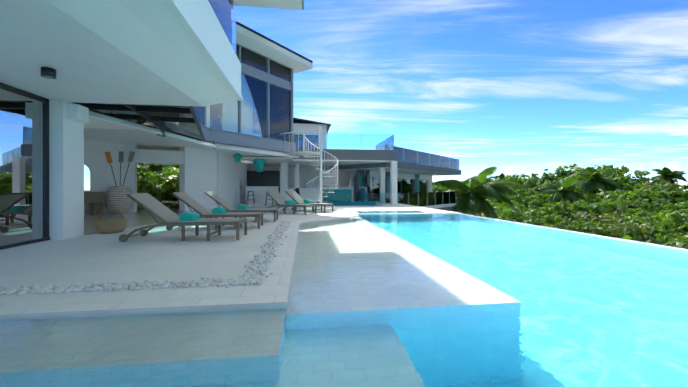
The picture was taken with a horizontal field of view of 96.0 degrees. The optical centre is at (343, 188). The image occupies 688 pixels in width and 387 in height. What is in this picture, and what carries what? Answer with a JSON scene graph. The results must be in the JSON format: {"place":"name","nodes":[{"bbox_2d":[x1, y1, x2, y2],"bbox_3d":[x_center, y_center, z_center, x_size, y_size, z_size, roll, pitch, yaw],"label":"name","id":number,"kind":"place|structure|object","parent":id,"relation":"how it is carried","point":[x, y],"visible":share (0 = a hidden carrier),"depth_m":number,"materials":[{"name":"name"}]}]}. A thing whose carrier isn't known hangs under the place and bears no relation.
{"place":"outdoors","nodes":[
{"label":"outdoors","id":0,"kind":"place"},
{"bbox_2d":[84,21,312,164],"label":"facade","id":1,"kind":"structure","parent":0,"point":[259,116],"depth_m":13.90,"materials":[{"name":"white paint"}]},
{"bbox_2d":[233,153,241,162],"bbox_3d":[-5.163,-1.486,15.056,0.436,0.450,0.426,0,0,-7],"label":"chandelier","id":2,"kind":"object","parent":1,"relation":"hanging from","point":[237,157],"visible":1,"depth_m":14.94,"materials":[{"name":"teal glass"}]},
{"bbox_2d":[254,158,265,172],"bbox_3d":[-4.481,-1.286,16.452,0.636,0.850,0.621,0,0,-7],"label":"chandelier","id":3,"kind":"object","parent":1,"relation":"hanging from","point":[259,163],"visible":0.96,"depth_m":16.27,"materials":[{"name":"teal glass"}]},
{"bbox_2d":[0,200,457,317],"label":"deck","id":4,"kind":"structure","parent":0,"point":[163,254],"depth_m":4.22,"materials":[{"name":"concrete"}]},
{"bbox_2d":[95,208,126,233],"bbox_3d":[-4.835,0.656,6.430,0.540,0.494,0.540,0,0,-7],"label":"basket","id":5,"kind":"object","parent":4,"relation":"on","point":[109,225],"visible":1,"depth_m":6.26,"materials":[{"name":"wicker"}]},
{"bbox_2d":[0,221,290,295],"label":"pebble strip","id":6,"kind":"object","parent":4,"relation":"on","point":[257,270],"visible":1,"depth_m":2.89,"materials":[{"name":"grey gravel"}]},
{"bbox_2d":[0,223,298,314],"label":"deck border","id":7,"kind":"object","parent":4,"relation":"on","point":[273,287],"visible":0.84,"depth_m":2.57,"materials":[{"name":"tile"}]},
{"bbox_2d":[0,0,303,239],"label":"house front","id":8,"kind":"structure","parent":4,"relation":"on","point":[164,52],"depth_m":4.11,"materials":[{"name":"white paint"}]},
{"bbox_2d":[0,82,49,249],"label":"sliding door","id":9,"kind":"structure","parent":8,"relation":"attached to","point":[24,167],"depth_m":5.02,"materials":[{"name":"clear glass"}]},
{"bbox_2d":[41,67,88,121],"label":"ceiling fixtures","id":10,"kind":"object","parent":8,"relation":"attached to","point":[77,113],"visible":1,"depth_m":5.63,"materials":[{"name":"white"}]},
{"bbox_2d":[71,102,205,141],"bbox_3d":[-4.650,-1.751,8.723,2.629,0.120,5.914,0,0,-7],"label":"glass canopy","id":11,"kind":"object","parent":8,"relation":"attached to","point":[181,120],"visible":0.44,"depth_m":7.40,"materials":[{"name":"black"}]},
{"bbox_2d":[89,111,298,158],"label":"fascia beam","id":12,"kind":"structure","parent":8,"relation":"attached to","point":[158,131],"depth_m":9.15,"materials":[{"name":"white paint"}]},
{"bbox_2d":[208,0,235,52],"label":"balcony balustrade","id":13,"kind":"object","parent":8,"relation":"on","point":[224,11],"visible":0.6,"depth_m":5.34,"materials":[{"name":"blue glass"}]},
{"bbox_2d":[119,193,246,241],"bbox_3d":[-2.871,0.495,5.693,1.985,0.829,0.684,0,0,-6],"label":"lounger","id":14,"kind":"object","parent":4,"relation":"on","point":[156,208],"visible":1,"depth_m":5.48,"materials":[{"name":"brown"}]},
{"bbox_2d":[84,139,327,234],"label":"wall","id":15,"kind":"structure","parent":4,"relation":"on","point":[219,174],"depth_m":13.05,"materials":[{"name":"white paint"}]},
{"bbox_2d":[84,163,104,214],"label":"console props","id":16,"kind":"object","parent":15,"relation":"on","point":[97,199],"visible":0.1,"depth_m":10.55,"materials":[{"name":"brown wood"}]},
{"bbox_2d":[105,151,134,213],"bbox_3d":[-8.203,-0.259,11.324,0.840,2.335,0.850,0,0,-7],"label":"vase","id":17,"kind":"object","parent":15,"relation":"on","point":[118,198],"visible":0.85,"depth_m":11.08,"materials":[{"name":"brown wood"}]},
{"bbox_2d":[240,180,241,203],"bbox_3d":[-6.405,0.159,18.932,0.320,1.500,0.320,0,0,-7],"label":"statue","id":18,"kind":"object","parent":15,"relation":"on","point":[240,192],"visible":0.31,"depth_m":18.86,"materials":[{"name":"stone"}]},
{"bbox_2d":[246,191,272,203],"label":"bar stools","id":19,"kind":"object","parent":15,"relation":"on","point":[248,195],"visible":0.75,"depth_m":18.55,"materials":[{"name":"black"}]},
{"bbox_2d":[242,117,330,163],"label":"house blocks","id":20,"kind":"structure","parent":15,"relation":"on","point":[309,127],"depth_m":22.35,"materials":[{"name":"white paint"}]},
{"bbox_2d":[166,192,262,229],"bbox_3d":[-2.940,0.495,7.210,1.985,0.829,0.684,0,0,-8],"label":"lounger","id":21,"kind":"object","parent":4,"relation":"on","point":[194,205],"visible":0.71,"depth_m":7.00,"materials":[{"name":"brown"}]},
{"bbox_2d":[204,192,277,221],"bbox_3d":[-2.893,0.495,8.681,1.985,0.829,0.684,0,0,-7],"label":"lounger","id":22,"kind":"object","parent":4,"relation":"on","point":[217,199],"visible":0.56,"depth_m":8.48,"materials":[{"name":"brown"}]},
{"bbox_2d":[264,191,316,214],"bbox_3d":[-2.039,0.495,11.576,1.985,0.829,0.684,0,0,29],"label":"lounger","id":23,"kind":"object","parent":4,"relation":"on","point":[278,198],"visible":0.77,"depth_m":11.50,"materials":[{"name":"brown"}]},
{"bbox_2d":[282,191,332,212],"bbox_3d":[-1.464,0.495,12.448,1.985,0.829,0.684,0,0,26],"label":"lounger","id":24,"kind":"object","parent":4,"relation":"on","point":[297,198],"visible":0.73,"depth_m":12.40,"materials":[{"name":"brown"}]},
{"bbox_2d":[281,126,338,207],"bbox_3d":[-1.733,-1.041,15.223,3.159,3.900,1.704,0,0,30],"label":"spiral stair","id":25,"kind":"object","parent":4,"relation":"on","point":[303,153],"visible":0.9,"depth_m":14.80,"materials":[{"name":"white metal"}]},
{"bbox_2d":[243,149,396,204],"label":"pavilion","id":26,"kind":"structure","parent":4,"relation":"on","point":[305,173],"depth_m":18.75,"materials":[{"name":"white paint"}]},
{"bbox_2d":[349,175,352,186],"bbox_3d":[0.453,-0.531,20.902,0.300,0.780,0.285,0,0,-7],"label":"white buddha","id":27,"kind":"object","parent":26,"relation":"on","point":[350,183],"visible":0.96,"depth_m":20.82,"materials":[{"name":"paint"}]},
{"bbox_2d":[316,201,375,205],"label":"sunken lounge cushions","id":28,"kind":"object","parent":4,"relation":"on","point":[372,203],"visible":0.1,"depth_m":18.91,"materials":[{"name":"teal fabric"}]},
{"bbox_2d":[354,172,369,201],"bbox_3d":[1.183,-0.093,20.590,1.101,2.005,0.540,0,0,-7],"label":"vase","id":29,"kind":"object","parent":4,"relation":"on","point":[361,192],"visible":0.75,"depth_m":20.44,"materials":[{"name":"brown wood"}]},
{"bbox_2d":[323,190,351,201],"bbox_3d":[-0.446,0.479,20.235,1.910,0.860,0.560,0,0,-7],"label":"bar counter","id":30,"kind":"object","parent":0,"point":[341,195],"visible":0.77,"depth_m":19.99,"materials":[{"name":"tile"}]},
{"bbox_2d":[294,132,393,149],"bbox_3d":[-0.269,-2.716,20.229,5.800,0.910,4.955,0,0,-7],"label":"pavilion railing","id":31,"kind":"object","parent":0,"point":[389,141],"visible":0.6,"depth_m":18.03,"materials":[{"name":"glass"}]},
{"bbox_2d":[235,0,687,190],"label":"sky","id":32,"kind":"structure","parent":0,"point":[526,87],"materials":[{"name":"blue"}]},
{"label":"terrain","id":33,"kind":"structure","parent":0,"visible":0},
{"bbox_2d":[137,163,178,200],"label":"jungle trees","id":34,"kind":"object","parent":33,"relation":"on","point":[159,182],"visible":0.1,"depth_m":22.82,"materials":[{"name":"green plant"}]},
{"bbox_2d":[319,161,460,212],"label":"guest wing","id":35,"kind":"structure","parent":33,"relation":"on","point":[412,177],"depth_m":23.23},
{"bbox_2d":[357,145,459,205],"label":"guest balustrades","id":36,"kind":"object","parent":35,"relation":"attached to","point":[418,198],"visible":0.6,"depth_m":23.04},
{"bbox_2d":[357,213,461,214],"bbox_3d":[-13.048,2.512,9.430,36.350,3.194,38.000,0,0,-7],"label":"pool edge","id":37,"kind":"object","parent":33,"relation":"on","point":[411,213],"visible":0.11,"depth_m":11.46,"materials":[{"name":"tile"}]},
{"bbox_2d":[0,211,687,386],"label":"pool water","id":38,"kind":"structure","parent":37,"relation":"in","point":[420,300],"depth_m":2.12,"materials":[{"name":"blue liquid"}]},
{"bbox_2d":[432,163,687,248],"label":"trees","id":39,"kind":"object","parent":33,"relation":"on","point":[618,213],"visible":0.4,"depth_m":38.48,"materials":[{"name":"green plant"}]},
{"bbox_2d":[433,166,687,218],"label":"palms","id":40,"kind":"object","parent":33,"relation":"on","point":[470,191],"visible":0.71,"depth_m":30.51,"materials":[{"name":"green plant"}]}
]}

